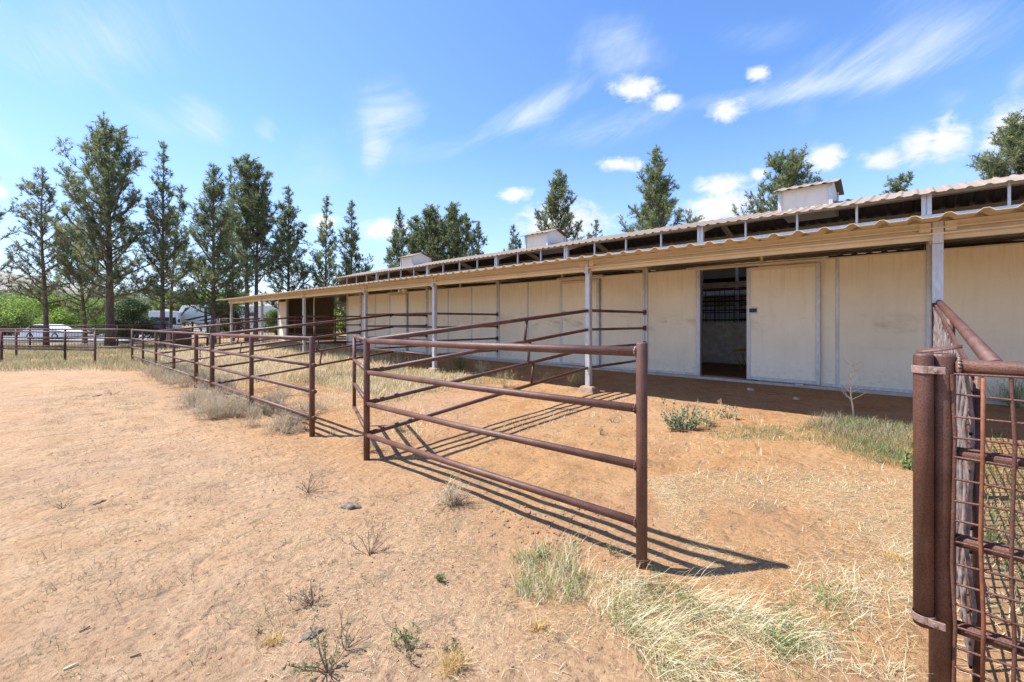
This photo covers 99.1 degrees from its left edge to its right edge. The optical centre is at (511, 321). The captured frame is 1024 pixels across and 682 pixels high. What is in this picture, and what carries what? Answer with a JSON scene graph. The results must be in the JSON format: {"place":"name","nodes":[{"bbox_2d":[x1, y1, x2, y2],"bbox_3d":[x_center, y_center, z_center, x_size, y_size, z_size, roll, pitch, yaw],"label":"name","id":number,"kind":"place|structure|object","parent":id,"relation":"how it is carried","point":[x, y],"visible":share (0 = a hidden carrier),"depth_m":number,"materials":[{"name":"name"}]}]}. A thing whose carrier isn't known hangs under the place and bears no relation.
{"place":"outdoors","nodes":[
{"label":"outdoors","id":0,"kind":"place"},
{"bbox_2d":[4,328,259,342],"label":"driveway","id":1,"kind":"structure","parent":0,"point":[92,335],"depth_m":41.21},
{"bbox_2d":[129,321,186,337],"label":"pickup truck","id":2,"kind":"object","parent":1,"relation":"on","point":[167,326],"visible":0.06,"depth_m":42.13,"materials":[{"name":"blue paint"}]},
{"bbox_2d":[146,309,181,326],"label":"motorhome","id":3,"kind":"object","parent":1,"relation":"on","point":[176,316],"visible":0.34,"depth_m":51.01,"materials":[{"name":"white paint"}]},
{"bbox_2d":[176,303,277,331],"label":"travel trailer","id":4,"kind":"object","parent":1,"relation":"on","point":[190,314],"visible":0.36,"depth_m":56.19,"materials":[{"name":"white metal"}]},
{"bbox_2d":[0,271,343,326],"bbox_3d":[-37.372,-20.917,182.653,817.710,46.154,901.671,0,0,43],"label":"hills","id":5,"kind":"structure","parent":0,"point":[74,289],"depth_m":237.91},
{"bbox_2d":[0,342,485,404],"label":"grass","id":6,"kind":"structure","parent":0,"point":[49,356],"depth_m":16.73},
{"bbox_2d":[0,325,1023,681],"bbox_3d":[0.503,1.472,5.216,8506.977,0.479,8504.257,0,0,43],"label":"ground","id":7,"kind":"structure","parent":0,"point":[28,455],"depth_m":3.40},
{"bbox_2d":[0,286,29,322],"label":"leafy tree","id":8,"kind":"object","parent":7,"relation":"on","point":[2,293],"visible":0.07,"depth_m":59.00,"materials":[{"name":"green plant"}]},
{"bbox_2d":[0,177,31,285],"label":"pine tree","id":9,"kind":"object","parent":7,"relation":"on","point":[7,264],"visible":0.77,"depth_m":28.10,"materials":[{"name":"green plant"}]},
{"bbox_2d":[0,293,48,334],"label":"leafy tree","id":10,"kind":"object","parent":7,"relation":"on","point":[4,317],"visible":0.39,"depth_m":51.97,"materials":[{"name":"green plant"}]},
{"bbox_2d":[3,284,73,322],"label":"leafy tree","id":11,"kind":"object","parent":7,"relation":"on","point":[22,290],"visible":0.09,"depth_m":64.77,"materials":[{"name":"green plant"}]},
{"bbox_2d":[0,331,95,361],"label":"fence","id":12,"kind":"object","parent":7,"relation":"on","point":[2,348],"depth_m":17.42,"materials":[{"name":"metal"}]},
{"bbox_2d":[20,324,81,338],"bbox_3d":[-42.786,1.000,40.599,4.652,1.420,1.890,0,0,5],"label":"parked car","id":13,"kind":"object","parent":7,"relation":"on","point":[24,334],"visible":0.41,"depth_m":39.90,"materials":[{"name":"white paint"}]},
{"bbox_2d":[0,165,104,344],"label":"pine tree","id":14,"kind":"object","parent":7,"relation":"on","point":[41,221],"visible":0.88,"depth_m":27.24,"materials":[{"name":"green plant"}]},
{"bbox_2d":[0,292,120,328],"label":"leafy tree","id":15,"kind":"object","parent":7,"relation":"on","point":[55,310],"visible":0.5,"depth_m":44.33,"materials":[{"name":"green plant"}]},
{"bbox_2d":[0,329,133,359],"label":"pipe fence","id":16,"kind":"object","parent":7,"relation":"on","point":[16,345],"visible":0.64,"depth_m":18.84,"materials":[{"name":"metal"}]},
{"bbox_2d":[24,217,116,342],"bbox_3d":[-32.640,-3.153,32.550,4.513,9.828,5.640,0,0,43],"label":"pine tree","id":17,"kind":"object","parent":7,"relation":"on","point":[82,310],"visible":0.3,"depth_m":32.60,"materials":[{"name":"green plant"}]},
{"bbox_2d":[72,311,123,334],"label":"leafy tree","id":18,"kind":"object","parent":7,"relation":"on","point":[77,327],"visible":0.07,"depth_m":51.68,"materials":[{"name":"green plant"}]},
{"bbox_2d":[0,323,206,348],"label":"fence","id":19,"kind":"object","parent":7,"relation":"on","point":[117,341],"visible":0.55,"depth_m":25.93,"materials":[{"name":"metal"}]},
{"bbox_2d":[33,111,179,345],"bbox_3d":[-26.625,-5.944,28.521,6.638,15.421,6.715,0,0,32],"label":"pine tree","id":20,"kind":"object","parent":7,"relation":"on","point":[103,139],"visible":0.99,"depth_m":27.74,"materials":[{"name":"green plant"}]},
{"bbox_2d":[85,287,157,330],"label":"leafy tree","id":21,"kind":"object","parent":7,"relation":"on","point":[135,298],"visible":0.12,"depth_m":60.12,"materials":[{"name":"green plant"}]},
{"bbox_2d":[96,299,159,339],"bbox_3d":[-31.484,-0.043,36.112,4.238,3.604,4.363,0,0,43],"label":"juniper bush","id":22,"kind":"object","parent":7,"relation":"on","point":[132,309],"visible":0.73,"depth_m":35.40,"materials":[{"name":"green plant"}]},
{"bbox_2d":[116,286,202,326],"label":"leafy tree","id":23,"kind":"object","parent":7,"relation":"on","point":[152,301],"visible":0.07,"depth_m":69.79,"materials":[{"name":"green plant"}]},
{"bbox_2d":[131,329,193,377],"bbox_3d":[-11.779,1.085,14.445,10.776,1.615,0.074,0,0,43],"label":"pipe fence","id":24,"kind":"object","parent":7,"relation":"on","point":[174,345],"visible":0.8,"depth_m":13.07,"materials":[{"name":"metal"}]},
{"bbox_2d":[158,316,302,364],"bbox_3d":[-10.094,0.621,16.000,4.593,1.707,0.065,0,0,-43],"label":"pipe fence","id":25,"kind":"object","parent":24,"relation":"attached to","point":[236,323],"visible":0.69,"depth_m":15.77,"materials":[{"name":"metal"}]},
{"bbox_2d":[124,140,209,345],"bbox_3d":[-23.497,-5.295,29.784,5.168,14.119,4.636,0,0,43],"label":"pine tree","id":26,"kind":"object","parent":7,"relation":"on","point":[165,222],"visible":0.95,"depth_m":29.33,"materials":[{"name":"green plant"}]},
{"bbox_2d":[141,184,199,328],"bbox_3d":[-25.504,-4.363,32.851,3.886,12.257,3.967,0,0,43],"label":"pine tree","id":27,"kind":"object","parent":7,"relation":"on","point":[183,208],"visible":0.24,"depth_m":32.94,"materials":[{"name":"green plant"}]},
{"bbox_2d":[166,330,192,349],"bbox_3d":[-17.928,1.058,23.500,1.160,1.170,1.040,0,0,43],"label":"slatted bin","id":28,"kind":"object","parent":7,"relation":"on","point":[181,342],"visible":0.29,"depth_m":23.17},
{"bbox_2d":[150,289,224,328],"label":"leafy tree","id":29,"kind":"object","parent":7,"relation":"on","point":[175,305],"visible":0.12,"depth_m":70.47,"materials":[{"name":"green plant"}]},
{"bbox_2d":[194,332,209,387],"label":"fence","id":30,"kind":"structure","parent":7,"relation":"on","point":[196,349],"depth_m":10.76,"materials":[{"name":"metal"}]},
{"bbox_2d":[168,162,260,343],"bbox_3d":[-19.648,-4.357,28.603,5.989,12.235,5.030,0,0,43],"label":"pine tree","id":31,"kind":"object","parent":7,"relation":"on","point":[210,273],"visible":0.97,"depth_m":28.10,"materials":[{"name":"green plant"}]},
{"bbox_2d":[204,298,252,332],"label":"green bush","id":32,"kind":"object","parent":7,"relation":"on","point":[236,315],"visible":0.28,"depth_m":40.37,"materials":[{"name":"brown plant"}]},
{"bbox_2d":[129,352,339,434],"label":"tumbleweeds","id":33,"kind":"object","parent":7,"relation":"on","point":[286,420],"visible":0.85,"depth_m":8.10,"materials":[{"name":"plant"}]},
{"bbox_2d":[215,164,254,340],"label":"pine tree","id":34,"kind":"object","parent":7,"relation":"on","point":[229,169],"visible":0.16,"depth_m":34.89,"materials":[{"name":"green plant"}]},
{"bbox_2d":[157,353,336,380],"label":"green weeds","id":35,"kind":"object","parent":7,"relation":"on","point":[328,365],"visible":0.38,"depth_m":13.67,"materials":[{"name":"green plant"}]},
{"bbox_2d":[211,153,299,341],"bbox_3d":[-19.375,-5.535,32.953,5.979,14.419,5.971,0,0,43],"label":"pine tree","id":36,"kind":"object","parent":7,"relation":"on","point":[255,210],"visible":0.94,"depth_m":32.11,"materials":[{"name":"green plant"}]},
{"bbox_2d":[207,318,306,345],"bbox_3d":[-16.951,0.878,26.784,7.133,2.167,3.546,0,0,8],"label":"fence","id":37,"kind":"object","parent":7,"relation":"on","point":[212,329],"visible":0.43,"depth_m":26.04,"materials":[{"name":"metal"}]},
{"bbox_2d":[210,333,316,436],"bbox_3d":[-4.778,1.059,8.008,5.415,1.689,0.092,0,0,43],"label":"pipe fence","id":38,"kind":"object","parent":7,"relation":"on","point":[311,390],"visible":0.91,"depth_m":7.32,"materials":[{"name":"metal"}]},
{"bbox_2d":[216,314,393,383],"bbox_3d":[-5.155,0.606,11.458,0.065,1.677,4.578,0,0,44],"label":"pipe fence","id":39,"kind":"object","parent":38,"relation":"attached to","point":[284,341],"visible":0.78,"depth_m":11.15,"materials":[{"name":"metal"}]},
{"bbox_2d":[258,309,277,334],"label":"green bush","id":40,"kind":"object","parent":7,"relation":"on","point":[273,313],"visible":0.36,"depth_m":42.44,"materials":[{"name":"green plant"}]},
{"bbox_2d":[250,626,286,656],"bbox_3d":[-1.252,1.645,2.266,0.163,0.061,0.198,0,0,18],"label":"dry tuft","id":41,"kind":"object","parent":7,"relation":"on","point":[272,639],"visible":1,"depth_m":2.27,"materials":[{"name":"yellow plant"}]},
{"bbox_2d":[250,185,322,308],"bbox_3d":[-17.835,-4.801,34.924,5.194,12.530,4.878,0,0,43],"label":"pine tree","id":42,"kind":"object","parent":7,"relation":"on","point":[291,215],"visible":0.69,"depth_m":34.72,"materials":[{"name":"green plant"}]},
{"bbox_2d":[287,570,327,605],"bbox_3d":[-1.204,1.584,2.585,0.235,0.190,0.144,0,0,-32],"label":"dry twig weed","id":43,"kind":"object","parent":7,"relation":"on","point":[306,596],"visible":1,"depth_m":2.57,"materials":[{"name":"plant"}]},
{"bbox_2d":[270,615,351,681],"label":"twiggy weed","id":44,"kind":"object","parent":7,"relation":"on","point":[312,667],"visible":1,"depth_m":2.06,"materials":[{"name":"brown plant"}]},
{"bbox_2d":[301,626,322,640],"bbox_3d":[-1.067,1.659,2.326,0.066,0.027,0.115,0,0,36],"label":"rock","id":45,"kind":"object","parent":7,"relation":"on","point":[307,635],"visible":0.89,"depth_m":2.32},
{"bbox_2d":[293,464,330,492],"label":"dry twig weed","id":46,"kind":"object","parent":7,"relation":"on","point":[309,487],"visible":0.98,"depth_m":4.22,"materials":[{"name":"plant"}]},
{"bbox_2d":[302,195,344,314],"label":"pine tree","id":47,"kind":"object","parent":7,"relation":"on","point":[322,280],"visible":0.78,"depth_m":36.79,"materials":[{"name":"green plant"}]},
{"bbox_2d":[334,298,345,332],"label":"leafy tree","id":48,"kind":"object","parent":7,"relation":"on","point":[336,313],"visible":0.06,"depth_m":47.24,"materials":[{"name":"green plant"}]},
{"bbox_2d":[321,597,367,648],"bbox_3d":[-0.864,1.548,2.294,0.254,0.272,0.169,0,0,35],"label":"dry twig weed","id":49,"kind":"object","parent":7,"relation":"on","point":[342,645],"visible":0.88,"depth_m":2.25,"materials":[{"name":"plant"}]},
{"bbox_2d":[319,199,373,313],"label":"pine tree","id":50,"kind":"object","parent":7,"relation":"on","point":[346,263],"visible":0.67,"depth_m":37.73,"materials":[{"name":"green plant"}]},
{"bbox_2d":[339,501,360,509],"bbox_3d":[-1.436,1.642,3.899,0.201,0.060,0.123,0,0,13],"label":"rock","id":51,"kind":"object","parent":7,"relation":"on","point":[348,505],"visible":1,"depth_m":3.87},
{"bbox_2d":[352,429,384,451],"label":"dry weed","id":52,"kind":"object","parent":7,"relation":"on","point":[371,442],"visible":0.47,"depth_m":5.47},
{"bbox_2d":[340,513,397,554],"bbox_3d":[-1.031,1.544,3.193,0.313,0.283,0.288,0,0,24],"label":"dry twig weed","id":53,"kind":"object","parent":7,"relation":"on","point":[373,551],"visible":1,"depth_m":3.16,"materials":[{"name":"plant"}]},
{"bbox_2d":[382,207,412,267],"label":"pine tree","id":54,"kind":"object","parent":7,"relation":"on","point":[397,245],"visible":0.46,"depth_m":41.73,"materials":[{"name":"green plant"}]},
{"bbox_2d":[391,621,423,658],"bbox_3d":[-0.545,1.621,2.217,0.191,0.138,0.144,0,0,27],"label":"green sprout","id":55,"kind":"object","parent":7,"relation":"on","point":[407,643],"visible":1,"depth_m":2.23,"materials":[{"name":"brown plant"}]},
{"bbox_2d":[391,214,428,263],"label":"pine tree","id":56,"kind":"object","parent":7,"relation":"on","point":[415,232],"visible":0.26,"depth_m":44.62,"materials":[{"name":"green plant"}]},
{"bbox_2d":[407,203,447,261],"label":"pine tree","id":57,"kind":"object","parent":7,"relation":"on","point":[431,230],"visible":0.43,"depth_m":42.52,"materials":[{"name":"green plant"}]},
{"bbox_2d":[419,474,475,508],"bbox_3d":[-0.571,1.503,3.872,0.494,0.313,0.438,0,0,-32],"label":"dry weed","id":58,"kind":"object","parent":7,"relation":"on","point":[448,492],"visible":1,"depth_m":3.89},
{"bbox_2d":[441,634,460,650],"bbox_3d":[-0.307,1.645,2.216,0.101,0.088,0.075,0,0,-6],"label":"green sprout","id":59,"kind":"object","parent":7,"relation":"on","point":[452,644],"visible":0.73,"depth_m":2.22,"materials":[{"name":"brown plant"}]},
{"bbox_2d":[432,201,475,260],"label":"pine tree","id":60,"kind":"object","parent":7,"relation":"on","point":[453,241],"visible":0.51,"depth_m":41.51,"materials":[{"name":"green plant"}]},
{"bbox_2d":[425,637,486,681],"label":"dry tuft","id":61,"kind":"object","parent":7,"relation":"on","point":[454,662],"visible":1,"depth_m":2.11,"materials":[{"name":"beige plant"}]},
{"bbox_2d":[450,349,469,368],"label":"green weed","id":62,"kind":"object","parent":7,"relation":"on","point":[461,363],"visible":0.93,"depth_m":12.32,"materials":[{"name":"green plant"}]},
{"bbox_2d":[2,379,919,681],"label":"dead weeds","id":63,"kind":"object","parent":7,"relation":"on","point":[268,533],"visible":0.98,"depth_m":3.14,"materials":[{"name":"plant"}]},
{"bbox_2d":[454,212,483,256],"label":"pine tree","id":64,"kind":"object","parent":7,"relation":"on","point":[467,224],"visible":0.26,"depth_m":44.67,"materials":[{"name":"green plant"}]},
{"bbox_2d":[475,221,488,253],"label":"pine tree","id":65,"kind":"object","parent":7,"relation":"on","point":[481,238],"visible":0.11,"depth_m":45.77,"materials":[{"name":"green plant"}]},
{"bbox_2d":[489,371,515,387],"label":"dry weed","id":66,"kind":"object","parent":7,"relation":"on","point":[504,379],"visible":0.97,"depth_m":9.37,"materials":[{"name":"beige plant"}]},
{"bbox_2d":[363,338,646,569],"bbox_3d":[-0.442,1.020,4.033,3.562,1.761,0.081,0,0,42],"label":"panel fence","id":67,"kind":"object","parent":7,"relation":"on","point":[638,465],"visible":0.98,"depth_m":3.35,"materials":[{"name":"metal"}]},
{"bbox_2d":[349,335,363,426],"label":"pipe gate","id":68,"kind":"structure","parent":67,"relation":"attached to","point":[355,386],"depth_m":6.62,"materials":[{"name":"metal"}]},
{"bbox_2d":[370,309,588,433],"bbox_3d":[-0.136,0.568,6.843,0.065,1.610,4.578,0,0,44],"label":"pipe fence","id":69,"kind":"object","parent":67,"relation":"attached to","point":[426,360],"visible":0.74,"depth_m":6.31,"materials":[{"name":"metal"}]},
{"bbox_2d":[503,225,522,250],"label":"pine tree","id":70,"kind":"object","parent":7,"relation":"on","point":[514,242],"visible":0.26,"depth_m":45.99,"materials":[{"name":"green plant"}]},
{"bbox_2d":[35,383,1021,681],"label":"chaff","id":71,"kind":"object","parent":7,"relation":"on","point":[441,533],"visible":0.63,"depth_m":3.40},
{"bbox_2d":[524,613,551,637],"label":"dry tuft","id":72,"kind":"object","parent":7,"relation":"on","point":[538,626],"visible":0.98,"depth_m":2.37,"materials":[{"name":"beige plant"}]},
{"bbox_2d":[70,373,1022,681],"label":"clods","id":73,"kind":"object","parent":7,"relation":"on","point":[510,527],"visible":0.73,"depth_m":3.42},
{"bbox_2d":[533,168,583,241],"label":"pine tree","id":74,"kind":"object","parent":7,"relation":"on","point":[559,189],"visible":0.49,"depth_m":36.57,"materials":[{"name":"green plant"}]},
{"bbox_2d":[107,414,1023,681],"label":"straw","id":75,"kind":"object","parent":7,"relation":"on","point":[816,504],"visible":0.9,"depth_m":2.97,"materials":[{"name":"beige plant"}]},
{"bbox_2d":[563,361,582,385],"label":"dry weed","id":76,"kind":"object","parent":7,"relation":"on","point":[574,379],"visible":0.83,"depth_m":9.20,"materials":[{"name":"brown plant"}]},
{"bbox_2d":[586,219,602,238],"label":"pine tree","id":77,"kind":"object","parent":7,"relation":"on","point":[596,227],"visible":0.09,"depth_m":43.84,"materials":[{"name":"green plant"}]},
{"bbox_2d":[604,542,625,555],"bbox_3d":[0.707,1.581,3.015,0.162,0.107,0.080,0,0,43],"label":"green sprout","id":78,"kind":"object","parent":7,"relation":"on","point":[614,552],"visible":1,"depth_m":3.02,"materials":[{"name":"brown plant"}]},
{"bbox_2d":[215,174,1023,406],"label":"horse barn","id":79,"kind":"structure","parent":7,"relation":"on","point":[807,285],"depth_m":9.65,"materials":[{"name":"beige paint"}]},
{"bbox_2d":[306,315,360,343],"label":"pipe rails","id":80,"kind":"object","parent":79,"relation":"attached to","point":[359,333],"visible":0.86,"depth_m":18.45,"materials":[{"name":"metal"}]},
{"bbox_2d":[389,294,407,350],"bbox_3d":[-4.517,0.047,17.289,1.219,2.235,0.072,0,0,43],"label":"stall door","id":81,"kind":"structure","parent":79,"relation":"in","point":[398,303],"depth_m":17.25,"materials":[{"name":"metal"}]},
{"bbox_2d":[366,312,431,355],"bbox_3d":[-3.441,0.353,13.054,3.559,1.185,0.058,0,0,43],"label":"pipe fence","id":82,"kind":"object","parent":79,"relation":"attached to","point":[402,327],"visible":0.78,"depth_m":12.71,"materials":[{"name":"metal"}]},
{"bbox_2d":[373,315,426,348],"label":"pipe rails","id":83,"kind":"object","parent":79,"relation":"attached to","point":[402,325],"visible":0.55,"depth_m":15.32,"materials":[{"name":"metal"}]},
{"bbox_2d":[437,312,497,354],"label":"pipe rails","id":84,"kind":"object","parent":79,"relation":"attached to","point":[496,326],"visible":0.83,"depth_m":12.60,"materials":[{"name":"metal"}]},
{"bbox_2d":[560,279,599,365],"bbox_3d":[1.766,0.047,11.512,1.219,2.235,0.072,0,0,43],"label":"stall door","id":85,"kind":"structure","parent":79,"relation":"in","point":[572,293],"depth_m":11.54,"materials":[{"name":"metal"}]},
{"bbox_2d":[592,309,645,367],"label":"pipe rails","id":86,"kind":"object","parent":79,"relation":"attached to","point":[643,312],"visible":0.6,"depth_m":9.36,"materials":[{"name":"metal"}]},
{"bbox_2d":[747,263,820,384],"bbox_3d":[5.176,0.047,8.376,1.220,2.235,0.072,0,0,43],"label":"stall door","id":87,"kind":"structure","parent":79,"relation":"in","point":[784,301],"depth_m":8.34,"materials":[{"name":"metal"}]},
{"bbox_2d":[617,143,705,232],"bbox_3d":[10.341,-6.088,33.046,7.870,14.846,6.210,0,0,13],"label":"pine tree","id":88,"kind":"object","parent":7,"relation":"on","point":[656,196],"visible":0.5,"depth_m":32.44,"materials":[{"name":"green plant"}]},
{"bbox_2d":[658,639,691,671],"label":"dry tuft","id":89,"kind":"object","parent":7,"relation":"on","point":[677,653],"visible":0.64,"depth_m":2.18,"materials":[{"name":"beige plant"}]},
{"bbox_2d":[661,398,706,430],"bbox_3d":[2.274,1.220,5.823,0.514,0.470,0.549,0,0,43],"label":"saltbush","id":90,"kind":"object","parent":7,"relation":"on","point":[680,420],"visible":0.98,"depth_m":5.77,"materials":[{"name":"green plant"}]},
{"bbox_2d":[510,530,871,681],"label":"grass","id":91,"kind":"structure","parent":7,"relation":"on","point":[773,633],"depth_m":2.46,"materials":[{"name":"beige plant"}]},
{"bbox_2d":[372,365,1023,640],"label":"grass","id":92,"kind":"structure","parent":7,"relation":"on","point":[882,448],"depth_m":5.00,"materials":[{"name":"plant"}]},
{"bbox_2d":[700,402,718,425],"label":"seed plant","id":93,"kind":"object","parent":7,"relation":"on","point":[705,421],"visible":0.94,"depth_m":5.92,"materials":[{"name":"beige plant"}]},
{"bbox_2d":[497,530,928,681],"bbox_3d":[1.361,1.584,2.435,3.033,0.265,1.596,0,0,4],"label":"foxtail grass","id":94,"kind":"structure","parent":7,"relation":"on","point":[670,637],"depth_m":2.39,"materials":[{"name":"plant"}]},
{"bbox_2d":[716,399,737,419],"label":"seed plant","id":95,"kind":"object","parent":7,"relation":"on","point":[727,414],"visible":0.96,"depth_m":6.27,"materials":[{"name":"beige plant"}]},
{"bbox_2d":[731,142,823,215],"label":"pine tree","id":96,"kind":"object","parent":7,"relation":"on","point":[791,165],"visible":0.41,"depth_m":35.57,"materials":[{"name":"green plant"}]},
{"bbox_2d":[794,406,912,446],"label":"seed grass","id":97,"kind":"structure","parent":7,"relation":"on","point":[885,428],"depth_m":5.54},
{"bbox_2d":[840,357,867,417],"bbox_3d":[4.707,0.934,6.022,0.313,0.868,0.291,0,0,43],"label":"dry stalk","id":98,"kind":"object","parent":7,"relation":"on","point":[850,385],"visible":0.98,"depth_m":6.03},
{"bbox_2d":[879,548,911,563],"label":"dry tuft","id":99,"kind":"object","parent":7,"relation":"on","point":[899,558],"visible":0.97,"depth_m":2.87,"materials":[{"name":"beige plant"}]},
{"bbox_2d":[879,170,913,194],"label":"pine tree","id":100,"kind":"object","parent":7,"relation":"on","point":[896,186],"visible":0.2,"depth_m":39.76,"materials":[{"name":"green plant"}]},
{"bbox_2d":[900,442,912,470],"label":"green weed","id":101,"kind":"object","parent":7,"relation":"on","point":[908,463],"visible":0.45,"depth_m":4.32,"materials":[{"name":"green plant"}]},
{"bbox_2d":[932,300,1002,681],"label":"fence post","id":102,"kind":"object","parent":7,"relation":"on","point":[943,331],"visible":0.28,"depth_m":2.06,"materials":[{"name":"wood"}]},
{"bbox_2d":[916,345,1023,681],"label":"panel fence","id":103,"kind":"object","parent":7,"relation":"on","point":[942,645],"visible":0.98,"depth_m":1.90,"materials":[{"name":"metal"}]},
{"bbox_2d":[911,353,945,631],"bbox_3d":[1.846,0.752,1.947,0.083,1.215,0.115,0,0,13],"label":"hinge pipe","id":104,"kind":"object","parent":103,"relation":"attached to","point":[924,369],"visible":1,"depth_m":1.94,"materials":[{"name":"metal"}]},
{"bbox_2d":[965,109,1023,182],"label":"pine tree","id":105,"kind":"object","parent":7,"relation":"on","point":[1010,139],"visible":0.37,"depth_m":30.12,"materials":[{"name":"green plant"}]},
{"bbox_2d":[986,377,1023,407],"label":"green weed","id":106,"kind":"object","parent":7,"relation":"on","point":[1018,397],"visible":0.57,"depth_m":6.26,"materials":[{"name":"green plant"}]},
{"bbox_2d":[0,0,1023,301],"label":"sky","id":107,"kind":"structure","parent":0,"point":[383,106],"materials":[{"name":"blue"}]},
{"bbox_2d":[122,339,912,532],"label":"dry grass","id":108,"kind":"structure","parent":0,"point":[267,363],"depth_m":11.89,"materials":[{"name":"plant"}]},
{"bbox_2d":[733,349,746,367],"bbox_3d":[6.248,0.964,11.256,0.857,0.494,0.540,0,0,43],"label":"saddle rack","id":109,"kind":"object","parent":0,"point":[740,350],"visible":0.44,"depth_m":11.32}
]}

